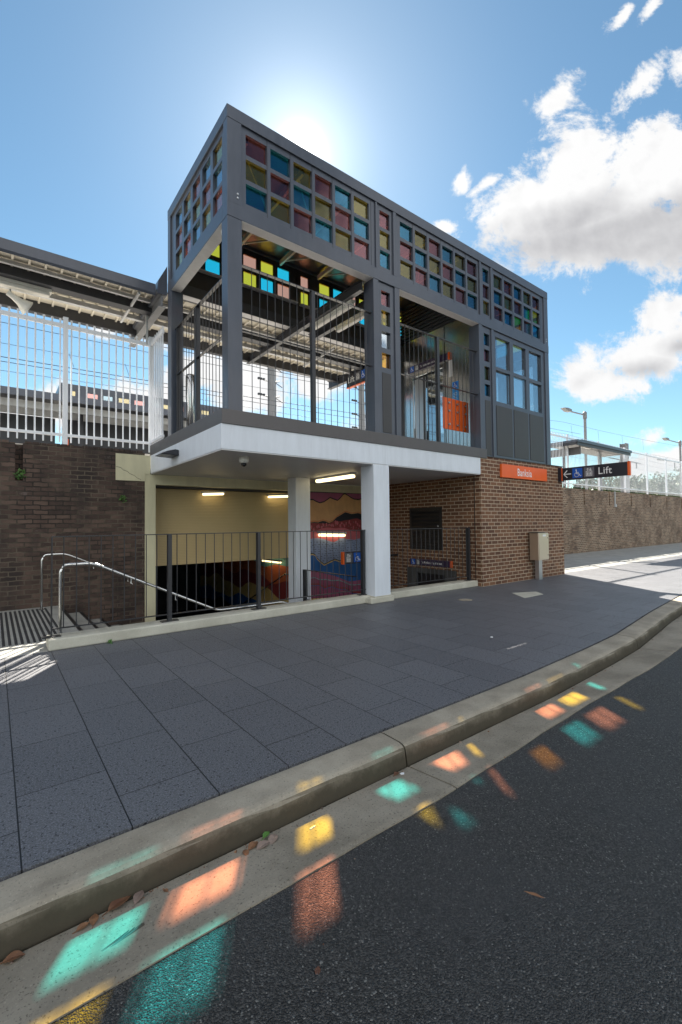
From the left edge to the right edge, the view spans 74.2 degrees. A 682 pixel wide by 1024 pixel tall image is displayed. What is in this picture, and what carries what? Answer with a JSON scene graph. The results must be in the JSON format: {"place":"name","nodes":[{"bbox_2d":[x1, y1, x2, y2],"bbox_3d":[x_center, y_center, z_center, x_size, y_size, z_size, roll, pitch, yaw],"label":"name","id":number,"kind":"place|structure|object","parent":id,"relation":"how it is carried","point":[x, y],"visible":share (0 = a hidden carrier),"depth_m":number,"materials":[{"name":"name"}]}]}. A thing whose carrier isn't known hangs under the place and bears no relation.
{"place":"outdoors","nodes":[
{"label":"outdoors","id":0,"kind":"place"},
{"bbox_2d":[0,385,205,445],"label":"platform roof","id":1,"kind":"structure","parent":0,"point":[20,439],"depth_m":20.84,"materials":[{"name":"grey paint"}]},
{"bbox_2d":[156,608,210,620],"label":"underpass floor","id":2,"kind":"structure","parent":0,"point":[164,617],"depth_m":17.03,"materials":[{"name":"concrete"}]},
{"bbox_2d":[62,607,120,630],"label":"staircase","id":3,"kind":"structure","parent":2,"relation":"on","point":[82,617],"depth_m":7.90,"materials":[{"name":"concrete"}]},
{"bbox_2d":[116,453,360,621],"bbox_3d":[-4.303,1.427,14.361,6.865,4.930,8.320,1,-2,-38],"label":"underpass","id":4,"kind":"object","parent":2,"relation":"on","point":[179,505],"visible":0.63,"depth_m":11.07,"materials":[{"name":"beige paint"}]},
{"bbox_2d":[201,491,224,494],"bbox_3d":[-3.008,-0.441,10.615,0.549,0.106,0.100,0,-2,-23],"label":"light fitting","id":5,"kind":"object","parent":4,"relation":"attached to","point":[213,492],"visible":1,"depth_m":10.57,"materials":[{"name":"plastic"}]},
{"bbox_2d":[242,574,288,603],"bbox_3d":[-2.349,2.445,13.436,0.035,1.433,3.725,1,-2,-38],"label":"handrail","id":6,"kind":"object","parent":4,"relation":"attached to","point":[265,587],"visible":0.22,"depth_m":13.14,"materials":[{"name":"silver metal"}]},
{"bbox_2d":[262,559,281,562],"bbox_3d":[-2.041,1.431,13.212,0.100,0.088,1.100,1,-2,-38],"label":"light fitting","id":7,"kind":"object","parent":4,"relation":"attached to","point":[273,560],"visible":0.78,"depth_m":13.11,"materials":[{"name":"plastic"}]},
{"bbox_2d":[267,494,287,497],"bbox_3d":[-1.576,-0.421,11.730,0.719,0.116,0.100,0,-2,-25],"label":"light fitting","id":8,"kind":"object","parent":4,"relation":"attached to","point":[277,495],"visible":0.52,"depth_m":11.65,"materials":[{"name":"plastic"}]},
{"bbox_2d":[46,579,477,650],"bbox_3d":[-0.180,2.700,7.828,8.275,2.335,0.465,1,-2,-38],"label":"concrete upstand","id":9,"kind":"object","parent":2,"relation":"on","point":[67,640],"visible":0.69,"depth_m":6.65,"materials":[{"name":"grey concrete"}]},
{"bbox_2d":[41,530,366,638],"bbox_3d":[-1.531,0.917,6.931,5.120,1.210,0.100,1,-2,-38],"label":"balustrade","id":10,"kind":"object","parent":9,"relation":"on","point":[258,571],"visible":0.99,"depth_m":6.51,"materials":[{"name":"grey metal"}]},
{"bbox_2d":[303,569,356,600],"bbox_3d":[-0.267,1.908,9.276,0.070,1.320,1.810,1,-2,-38],"label":"pit railing","id":11,"kind":"object","parent":9,"relation":"on","point":[305,583],"visible":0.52,"depth_m":9.52,"materials":[{"name":"grey metal"}]},
{"bbox_2d":[361,464,391,597],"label":"column","id":12,"kind":"structure","parent":9,"relation":"on","point":[375,515],"depth_m":8.37,"materials":[{"name":"white paint"}]},
{"bbox_2d":[390,528,473,585],"bbox_3d":[1.893,0.952,9.565,2.860,1.210,0.100,1,-2,-38],"label":"balustrade","id":13,"kind":"object","parent":9,"relation":"on","point":[468,563],"visible":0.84,"depth_m":9.81,"materials":[{"name":"grey metal"}]},
{"bbox_2d":[288,477,310,602],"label":"column","id":14,"kind":"structure","parent":2,"relation":"on","point":[298,504],"depth_m":10.49,"materials":[{"name":"white paint"}]},
{"bbox_2d":[310,491,361,599],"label":"mural wall","id":15,"kind":"structure","parent":2,"relation":"on","point":[334,511],"depth_m":12.31,"materials":[{"name":"paint"}]},
{"bbox_2d":[317,531,346,536],"bbox_3d":[-0.237,0.596,12.206,0.921,0.160,0.110,1,-2,-38],"label":"light fitting","id":16,"kind":"object","parent":15,"relation":"attached to","point":[336,534],"visible":0.94,"depth_m":12.17,"materials":[{"name":"plastic"}]},
{"bbox_2d":[389,456,564,588],"bbox_3d":[3.575,1.214,12.849,3.845,4.900,3.735,1,-2,-38],"label":"brick base","id":17,"kind":"object","parent":2,"relation":"on","point":[495,512],"visible":0.67,"depth_m":11.23,"materials":[{"name":"brown brick"}]},
{"bbox_2d":[150,408,486,485],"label":"entrance deck","id":18,"kind":"structure","parent":17,"relation":"on","point":[218,443],"depth_m":8.09,"materials":[{"name":"white paint"}]},
{"bbox_2d":[151,326,163,443],"bbox_3d":[-3.753,-2.547,9.209,0.040,2.260,0.840,1,-2,-38],"label":"palisade fence","id":19,"kind":"object","parent":18,"relation":"on","point":[158,390],"visible":0.87,"depth_m":9.12,"materials":[{"name":"white metal"}]},
{"bbox_2d":[155,449,178,457],"bbox_3d":[-3.115,-1.050,8.068,0.296,0.110,0.420,1,-2,-38],"label":"wall light","id":20,"kind":"object","parent":18,"relation":"attached to","point":[171,453],"visible":1,"depth_m":7.96,"materials":[{"name":"metal"}]},
{"bbox_2d":[185,374,193,425],"bbox_3d":[-2.899,-2.040,8.699,0.190,1.220,0.190,1,-2,-38],"label":"reader pole","id":21,"kind":"object","parent":18,"relation":"on","point":[188,399],"visible":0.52,"depth_m":8.63,"materials":[{"name":"silver metal"}]},
{"bbox_2d":[175,278,221,431],"bbox_3d":[-2.461,-2.534,7.823,0.070,2.150,2.450,1,-2,-38],"label":"railing","id":22,"kind":"object","parent":18,"relation":"on","point":[195,311],"visible":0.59,"depth_m":7.88,"materials":[{"name":"grey metal"}]},
{"bbox_2d":[239,456,248,466],"bbox_3d":[-1.560,-0.805,7.236,0.156,0.156,0.154,1,-2,-38],"label":"security camera","id":23,"kind":"object","parent":18,"relation":"attached to","point":[243,460],"visible":1,"depth_m":7.18,"materials":[{"name":"white plastic"}]},
{"bbox_2d":[242,264,371,430],"bbox_3d":[-0.482,-2.621,7.639,2.650,2.270,0.070,1,-2,-38],"label":"railing","id":24,"kind":"object","parent":18,"relation":"on","point":[312,348],"visible":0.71,"depth_m":7.62,"materials":[{"name":"grey metal"}]},
{"bbox_2d":[314,472,355,482],"bbox_3d":[-0.148,-0.768,10.076,0.130,0.121,1.400,1,-2,-38],"label":"light fitting","id":25,"kind":"object","parent":18,"relation":"attached to","point":[349,475],"visible":0.95,"depth_m":9.93,"materials":[{"name":"white plastic"}]},
{"bbox_2d":[400,323,477,446],"bbox_3d":[2.128,-2.595,9.646,2.565,2.270,0.070,1,-2,-38],"label":"railing","id":26,"kind":"object","parent":18,"relation":"on","point":[437,390],"visible":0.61,"depth_m":9.56,"materials":[{"name":"grey metal"}]},
{"bbox_2d":[168,103,550,464],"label":"entrance pavilion","id":27,"kind":"structure","parent":17,"relation":"on","point":[251,187],"depth_m":9.14,"materials":[{"name":"grey paint"}]},
{"bbox_2d":[172,128,222,276],"bbox_3d":[-2.528,-5.216,7.868,0.044,1.275,2.590,1,-2,-38],"label":"window frame","id":28,"kind":"structure","parent":27,"relation":"in","point":[202,201],"depth_m":7.77,"materials":[{"name":"grey paint"}]},
{"bbox_2d":[187,241,296,318],"bbox_3d":[-2.167,-5.164,9.911,2.810,1.275,0.030,1,-2,-38],"label":"window frame","id":29,"kind":"structure","parent":27,"relation":"in","point":[201,281],"depth_m":10.15,"materials":[{"name":"grey paint"}]},
{"bbox_2d":[296,270,312,319],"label":"window frame","id":30,"kind":"structure","parent":27,"relation":"in","point":[302,312],"depth_m":10.83,"materials":[{"name":"grey paint"}]},
{"bbox_2d":[241,126,374,266],"bbox_3d":[-0.455,-5.244,7.704,2.730,1.275,0.045,1,-2,-38],"label":"window frame","id":31,"kind":"structure","parent":27,"relation":"in","point":[245,133],"depth_m":7.61,"materials":[{"name":"grey paint"}]},
{"bbox_2d":[315,299,355,329],"bbox_3d":[-0.184,-4.097,9.411,0.120,0.121,1.400,1,-2,-38],"label":"light fitting","id":32,"kind":"object","parent":27,"relation":"attached to","point":[324,320],"visible":0.64,"depth_m":9.31,"materials":[{"name":"white plastic"}]},
{"bbox_2d":[334,311,363,332],"bbox_3d":[0.277,-4.087,9.607,0.120,0.121,1.250,1,-2,-38],"label":"light fitting","id":33,"kind":"object","parent":27,"relation":"attached to","point":[359,316],"visible":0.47,"depth_m":9.63,"materials":[{"name":"white plastic"}]},
{"bbox_2d":[313,276,385,346],"bbox_3d":[0.413,-5.138,11.896,2.780,1.275,0.030,1,-2,-38],"label":"window frame","id":34,"kind":"structure","parent":27,"relation":"in","point":[316,282],"depth_m":11.61,"materials":[{"name":"grey paint"}]},
{"bbox_2d":[377,204,392,274],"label":"window frame","id":35,"kind":"structure","parent":27,"relation":"in","point":[380,209],"depth_m":8.71,"materials":[{"name":"grey paint"}]},
{"bbox_2d":[378,281,395,434],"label":"window frame","id":36,"kind":"structure","parent":27,"relation":"in","point":[382,287],"depth_m":8.67,"materials":[{"name":"grey paint"}]},
{"bbox_2d":[415,377,426,439],"bbox_3d":[2.170,-2.539,12.252,0.020,2.200,0.380,1,-2,-38],"label":"lift door","id":37,"kind":"structure","parent":27,"relation":"in","point":[418,386],"depth_m":12.26,"materials":[{"name":"metal"}]},
{"bbox_2d":[408,352,449,373],"bbox_3d":[2.307,-3.920,11.925,0.048,0.186,1.425,1,-2,-38],"label":"lobby sign","id":38,"kind":"object","parent":27,"relation":"attached to","point":[428,363],"visible":0.86,"depth_m":11.89,"materials":[{"name":"black metal"}]},
{"bbox_2d":[415,371,443,441],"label":"window frame","id":39,"kind":"structure","parent":27,"relation":"in","point":[431,404],"depth_m":13.57,"materials":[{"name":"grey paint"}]},
{"bbox_2d":[396,215,478,313],"bbox_3d":[2.125,-5.218,9.689,2.700,1.275,0.045,1,-2,-38],"label":"window frame","id":40,"kind":"structure","parent":27,"relation":"in","point":[399,220],"depth_m":9.61,"materials":[{"name":"grey paint"}]},
{"bbox_2d":[442,397,468,432],"bbox_3d":[2.716,-2.275,10.596,0.930,0.730,0.055,1,-2,-38],"label":"guard screen","id":41,"kind":"object","parent":27,"relation":"attached to","point":[448,415],"visible":0.95,"depth_m":10.57,"materials":[{"name":"orange paint"}]},
{"bbox_2d":[452,381,458,399],"bbox_3d":[2.851,-3.005,11.241,0.012,0.500,0.180,1,-2,-38],"label":"access notice","id":42,"kind":"object","parent":27,"relation":"attached to","point":[455,384],"visible":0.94,"depth_m":11.23,"materials":[{"name":"plastic"}]},
{"bbox_2d":[481,263,489,318],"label":"window frame","id":43,"kind":"structure","parent":27,"relation":"in","point":[483,267],"depth_m":10.70,"materials":[{"name":"grey paint"}]},
{"bbox_2d":[482,326,492,455],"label":"window frame","id":44,"kind":"structure","parent":27,"relation":"in","point":[485,331],"depth_m":10.64,"materials":[{"name":"grey paint"}]},
{"bbox_2d":[484,302,537,359],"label":"window frame","id":45,"kind":"structure","parent":27,"relation":"in","point":[507,317],"depth_m":13.01,"materials":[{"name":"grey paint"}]},
{"bbox_2d":[496,356,537,411],"bbox_3d":[4.760,-2.761,13.389,0.060,3.050,2.450,1,-2,-38],"label":"window","id":46,"kind":"structure","parent":27,"relation":"in","point":[519,366],"depth_m":13.02,"materials":[{"name":"blue glass"}]},
{"bbox_2d":[492,269,543,343],"bbox_3d":[4.542,-5.193,11.548,2.360,1.275,0.045,1,-2,-38],"label":"window frame","id":47,"kind":"structure","parent":27,"relation":"in","point":[540,338],"depth_m":11.57,"materials":[{"name":"grey paint"}]},
{"bbox_2d":[494,331,545,463],"bbox_3d":[4.566,-2.812,11.487,2.360,3.050,0.050,1,-2,-38],"label":"window frame","id":48,"kind":"structure","parent":27,"relation":"in","point":[511,342],"depth_m":11.61,"materials":[{"name":"grey paint"}]},
{"bbox_2d":[341,551,397,564],"bbox_3d":[0.790,1.155,11.783,1.940,0.310,0.080,1,-2,-38],"label":"pit sign","id":49,"kind":"object","parent":17,"relation":"attached to","point":[349,557],"visible":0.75,"depth_m":11.32,"materials":[{"name":"orange paint"}]},
{"bbox_2d":[410,558,452,567],"bbox_3d":[2.259,1.286,11.419,0.049,0.161,1.370,1,-2,-38],"label":"door sign","id":50,"kind":"object","parent":17,"relation":"attached to","point":[426,562],"visible":0.77,"depth_m":11.34,"materials":[{"name":"metal"}]},
{"bbox_2d":[500,464,546,481],"bbox_3d":[4.631,-0.980,11.361,2.080,0.320,0.064,1,-2,-38],"label":"name sign","id":51,"kind":"object","parent":17,"relation":"attached to","point":[520,472],"visible":1,"depth_m":11.25,"materials":[{"name":"orange metal"}]},
{"bbox_2d":[558,461,630,481],"bbox_3d":[6.596,-1.049,11.809,0.160,0.380,1.764,1,-2,-38],"label":"lift sign","id":52,"kind":"object","parent":17,"relation":"attached to","point":[599,471],"visible":1,"depth_m":11.72,"materials":[{"name":"black metal"}]},
{"bbox_2d":[15,443,353,485],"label":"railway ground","id":53,"kind":"structure","parent":0,"point":[209,477],"depth_m":11.66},
{"bbox_2d":[0,237,384,389],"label":"platform roof","id":54,"kind":"structure","parent":53,"relation":"on","point":[84,294],"depth_m":9.42,"materials":[{"name":"grey paint"}]},
{"bbox_2d":[6,289,32,313],"bbox_3d":[-5.998,-3.969,8.411,0.414,0.531,0.310,1,-2,-38],"label":"horn speaker","id":55,"kind":"object","parent":54,"relation":"attached to","point":[23,305],"visible":0.93,"depth_m":8.35},
{"bbox_2d":[0,276,51,297],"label":"light fitting","id":56,"kind":"object","parent":54,"relation":"attached to","point":[9,283],"visible":1,"depth_m":8.26,"materials":[{"name":"white plastic"}]},
{"bbox_2d":[347,358,364,388],"bbox_3d":[0.439,-3.908,12.707,0.081,0.700,0.826,1,-2,-38],"label":"platform sign","id":57,"kind":"object","parent":54,"relation":"hanging from","point":[358,377],"visible":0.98,"depth_m":12.62,"materials":[{"name":"black metal"}]},
{"bbox_2d":[257,368,281,415],"bbox_3d":[-3.571,-4.641,22.667,1.449,9.700,0.464,1,-2,-38],"label":"power pole","id":58,"kind":"object","parent":53,"relation":"on","point":[271,385],"visible":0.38,"depth_m":22.60,"materials":[{"name":"metal"}]},
{"bbox_2d":[351,384,364,429],"bbox_3d":[1.154,-3.744,26.272,1.449,8.000,0.464,1,-2,-38],"label":"power pole","id":59,"kind":"object","parent":53,"relation":"on","point":[361,394],"visible":0.38,"depth_m":26.25,"materials":[{"name":"metal"}]},
{"bbox_2d":[560,407,587,489],"bbox_3d":[15.461,-3.881,29.763,3.119,5.950,0.324,1,-2,-38],"label":"street lamp","id":60,"kind":"object","parent":53,"relation":"on","point":[567,410],"visible":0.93,"depth_m":30.54,"materials":[{"name":"grey metal"}]},
{"bbox_2d":[551,439,631,490],"bbox_3d":[12.224,-2.159,22.679,6.200,2.150,2.300,1,-2,-38],"label":"platform shelter","id":61,"kind":"object","parent":53,"relation":"on","point":[580,446],"visible":0.64,"depth_m":21.23,"materials":[{"name":"grey paint"}]},
{"bbox_2d":[571,476,620,491],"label":"tree","id":62,"kind":"object","parent":53,"relation":"on","point":[610,479],"visible":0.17,"depth_m":58.85,"materials":[{"name":"green plant"}]},
{"bbox_2d":[619,443,634,492],"bbox_3d":[20.199,-2.787,31.428,2.500,3.750,0.400,1,-2,-38],"label":"overhead mast","id":63,"kind":"object","parent":53,"relation":"on","point":[626,445],"visible":0.31,"depth_m":30.72,"materials":[{"name":"metal"}]},
{"bbox_2d":[606,475,663,495],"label":"tree","id":64,"kind":"object","parent":53,"relation":"on","point":[638,484],"visible":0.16,"depth_m":64.54,"materials":[{"name":"green plant"}]},
{"bbox_2d":[638,473,680,496],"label":"tree","id":65,"kind":"object","parent":53,"relation":"on","point":[667,485],"visible":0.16,"depth_m":71.64,"materials":[{"name":"green plant"}]},
{"bbox_2d":[643,469,679,492],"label":"tree","id":66,"kind":"object","parent":53,"relation":"on","point":[670,477],"visible":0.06,"depth_m":85.27,"materials":[{"name":"green plant"}]},
{"bbox_2d":[662,438,681,496],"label":"street lamp","id":67,"kind":"object","parent":53,"relation":"on","point":[679,442],"visible":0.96,"depth_m":42.39,"materials":[{"name":"metal"}]},
{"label":"far platform","id":68,"kind":"structure","parent":53,"relation":"on","visible":0},
{"bbox_2d":[56,383,220,453],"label":"pavilion","id":69,"kind":"structure","parent":68,"relation":"on","point":[105,426],"depth_m":23.16,"materials":[{"name":"grey paint"}]},
{"bbox_2d":[61,388,214,414],"bbox_3d":[-10.107,-5.617,24.034,8.300,0.570,0.080,1,-2,-38],"label":"window frame","id":70,"kind":"structure","parent":69,"relation":"in","point":[74,392],"depth_m":22.89,"materials":[{"name":"grey paint"}]},
{"bbox_2d":[1,355,660,463],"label":"overhead wire","id":71,"kind":"object","parent":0,"point":[184,386],"visible":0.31,"depth_m":16.13,"materials":[{"name":"black metal"}]},
{"bbox_2d":[1,361,672,470],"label":"overhead wire","id":72,"kind":"object","parent":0,"point":[201,393],"visible":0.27,"depth_m":16.68,"materials":[{"name":"metal"}]},
{"bbox_2d":[3,343,672,458],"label":"overhead wire","id":73,"kind":"object","parent":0,"point":[204,378],"visible":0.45,"depth_m":16.25,"materials":[{"name":"metal"}]},
{"bbox_2d":[1,370,675,475],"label":"overhead wire","id":74,"kind":"object","parent":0,"point":[218,402],"visible":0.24,"depth_m":17.81,"materials":[{"name":"metal"}]},
{"bbox_2d":[0,555,681,881],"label":"pavement","id":75,"kind":"structure","parent":0,"point":[101,742],"depth_m":4.00,"materials":[{"name":"stone"}]},
{"bbox_2d":[513,592,542,597],"bbox_3d":[3.793,1.654,9.021,0.563,0.004,0.780,-1,-2,0],"label":"access cover","id":76,"kind":"object","parent":75,"relation":"on","point":[526,594],"visible":1,"depth_m":9.04,"materials":[{"name":"concrete"}]},
{"bbox_2d":[528,532,548,579],"bbox_3d":[5.021,1.118,11.418,0.500,1.220,0.270,1,-2,-38],"label":"meter box","id":77,"kind":"object","parent":75,"relation":"on","point":[539,547],"visible":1,"depth_m":11.32,"materials":[{"name":"beige metal"}]},
{"bbox_2d":[539,533,548,559],"bbox_3d":[5.102,0.865,11.331,0.450,0.650,0.019,1,-2,-38],"label":"door","id":78,"kind":"structure","parent":77,"relation":"in","point":[543,538],"depth_m":11.32,"materials":[{"name":"beige metal"}]},
{"bbox_2d":[0,543,681,658],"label":"concrete path","id":79,"kind":"structure","parent":0,"point":[585,561],"depth_m":14.03,"materials":[{"name":"grey concrete"}]},
{"bbox_2d":[0,608,57,646],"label":"tactile strip","id":80,"kind":"object","parent":79,"relation":"on","point":[24,628],"visible":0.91,"depth_m":6.61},
{"bbox_2d":[58,562,287,633],"bbox_3d":[-1.384,1.820,7.305,5.493,2.293,0.124,1,-2,-38],"label":"handrail","id":81,"kind":"object","parent":79,"relation":"on","point":[119,573],"visible":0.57,"depth_m":6.13,"materials":[{"name":"silver metal"}]},
{"bbox_2d":[0,0,681,487],"label":"sky","id":82,"kind":"structure","parent":0,"point":[543,137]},
{"bbox_2d":[2,322,681,449],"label":"overhead wire","id":83,"kind":"object","parent":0,"point":[274,375],"visible":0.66,"depth_m":18.64,"materials":[{"name":"black metal"}]},
{"bbox_2d":[154,345,577,433],"bbox_3d":[0.832,-6.721,23.607,50.001,0.789,0.025,1,-2,-38],"label":"overhead wire","id":84,"kind":"object","parent":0,"point":[296,375],"visible":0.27,"depth_m":20.49,"materials":[{"name":"metal"}]},
{"bbox_2d":[51,647,681,1023],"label":"road","id":85,"kind":"structure","parent":0,"point":[575,821],"depth_m":1.77,"materials":[{"name":"grey asphalt"}]},
{"bbox_2d":[315,966,320,974],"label":"dry leaf","id":86,"kind":"object","parent":85,"relation":"on","point":[317,968],"visible":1,"depth_m":1.56,"materials":[{"name":"plant"}]},
{"bbox_2d":[0,615,681,1023],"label":"gutter","id":87,"kind":"object","parent":85,"relation":"on","point":[52,979],"visible":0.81,"depth_m":2.02,"materials":[{"name":"concrete"}]},
{"bbox_2d":[0,950,24,963],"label":"dry leaf","id":88,"kind":"object","parent":87,"relation":"on","point":[13,955],"visible":1,"depth_m":1.65,"materials":[{"name":"plant"}]},
{"bbox_2d":[72,922,89,933],"bbox_3d":[-1.020,1.630,1.769,0.062,0.010,0.030,1,-2,-38],"label":"dry leaf","id":89,"kind":"object","parent":87,"relation":"on","point":[82,925],"visible":1,"depth_m":1.77,"materials":[{"name":"plant"}]},
{"bbox_2d":[89,914,98,928],"bbox_3d":[-0.985,1.629,1.799,0.036,0.011,0.073,1,-2,-38],"label":"dry leaf","id":90,"kind":"object","parent":87,"relation":"on","point":[93,919],"visible":1,"depth_m":1.80,"materials":[{"name":"plant"}]},
{"bbox_2d":[102,895,130,916],"bbox_3d":[-0.926,1.627,1.871,0.115,0.018,0.062,7,-8,-79],"label":"dry leaf","id":91,"kind":"object","parent":87,"relation":"on","point":[114,904],"visible":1,"depth_m":1.87,"materials":[{"name":"brown plant"}]},
{"bbox_2d":[101,923,144,950],"bbox_3d":[-0.828,1.614,1.712,0.024,0.003,0.161,-2,-2,40],"label":"twig","id":92,"kind":"object","parent":87,"relation":"on","point":[124,935],"visible":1,"depth_m":1.72,"materials":[{"name":"wood"}]},
{"bbox_2d":[133,890,143,907],"bbox_3d":[-0.855,1.630,1.905,0.043,0.014,0.081,0,-2,-23],"label":"dry leaf","id":93,"kind":"object","parent":87,"relation":"on","point":[137,896],"visible":1,"depth_m":1.91,"materials":[{"name":"plant"}]},
{"bbox_2d":[243,849,248,855],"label":"dry leaf","id":94,"kind":"object","parent":87,"relation":"on","point":[245,852],"visible":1,"depth_m":2.16,"materials":[{"name":"plant"}]},
{"bbox_2d":[248,841,257,849],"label":"dry leaf","id":95,"kind":"object","parent":87,"relation":"on","point":[252,844],"visible":1,"depth_m":2.21,"materials":[{"name":"plant"}]},
{"bbox_2d":[256,840,268,849],"bbox_3d":[-0.388,1.632,2.205,0.100,0.015,0.048,1,-2,-38],"label":"dry leaf","id":96,"kind":"object","parent":87,"relation":"on","point":[262,844],"visible":1,"depth_m":2.21,"materials":[{"name":"plant"}]},
{"bbox_2d":[261,831,269,840],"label":"dry leaf","id":97,"kind":"object","parent":87,"relation":"on","point":[265,833],"visible":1,"depth_m":2.27,"materials":[{"name":"green plant"}]},
{"bbox_2d":[268,834,277,843],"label":"dry leaf","id":98,"kind":"object","parent":87,"relation":"on","point":[272,838],"visible":1,"depth_m":2.25,"materials":[{"name":"plant"}]},
{"bbox_2d":[10,616,681,994],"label":"gutter grit","id":99,"kind":"object","parent":87,"relation":"on","point":[322,808],"visible":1,"depth_m":2.25,"materials":[{"name":"gravel"}]},
{"bbox_2d":[525,891,543,897],"bbox_3d":[0.805,1.584,1.861,0.093,0.020,0.017,-2,-2,29],"label":"twig","id":100,"kind":"object","parent":85,"relation":"on","point":[534,894],"visible":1,"depth_m":1.86,"materials":[{"name":"wood"}]},
{"label":"ground","id":101,"kind":"structure","parent":0,"visible":0},
{"bbox_2d":[0,439,144,624],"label":"retaining wall","id":102,"kind":"structure","parent":101,"relation":"on","point":[64,490],"depth_m":8.54,"materials":[{"name":"brick"}]},
{"bbox_2d":[13,468,25,479],"bbox_3d":[-5.750,-0.680,8.071,0.214,0.221,0.109,1,-2,-38],"label":"wall weed","id":103,"kind":"object","parent":102,"relation":"attached to","point":[23,471],"depth_m":8.07,"materials":[{"name":"green plant"}]},
{"bbox_2d":[0,304,152,451],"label":"palisade fence","id":104,"kind":"object","parent":102,"relation":"on","point":[65,326],"visible":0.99,"depth_m":8.69,"materials":[{"name":"white metal"}]},
{"bbox_2d":[38,553,145,609],"bbox_3d":[-4.697,1.247,8.633,1.833,0.989,0.324,1,-2,-38],"label":"handrail","id":105,"kind":"object","parent":102,"relation":"attached to","point":[41,587],"visible":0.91,"depth_m":8.01,"materials":[{"name":"silver metal"}]},
{"bbox_2d":[0,595,681,961],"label":"kerb","id":106,"kind":"structure","parent":101,"relation":"on","point":[42,903],"depth_m":2.35,"materials":[{"name":"concrete"}]},
{"bbox_2d":[563,487,681,553],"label":"retaining wall","id":107,"kind":"structure","parent":101,"relation":"on","point":[595,520],"depth_m":23.63,"materials":[{"name":"brown brick"}]},
{"bbox_2d":[614,492,616,506],"bbox_3d":[14.260,-0.664,23.458,0.140,0.800,0.097,1,-2,-38],"label":"conduit","id":108,"kind":"object","parent":107,"relation":"attached to","point":[615,504],"visible":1,"depth_m":23.44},
{"bbox_2d":[550,431,681,495],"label":"palisade fence","id":109,"kind":"object","parent":107,"relation":"on","point":[619,483],"visible":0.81,"depth_m":25.27,"materials":[{"name":"white metal"}]}
]}

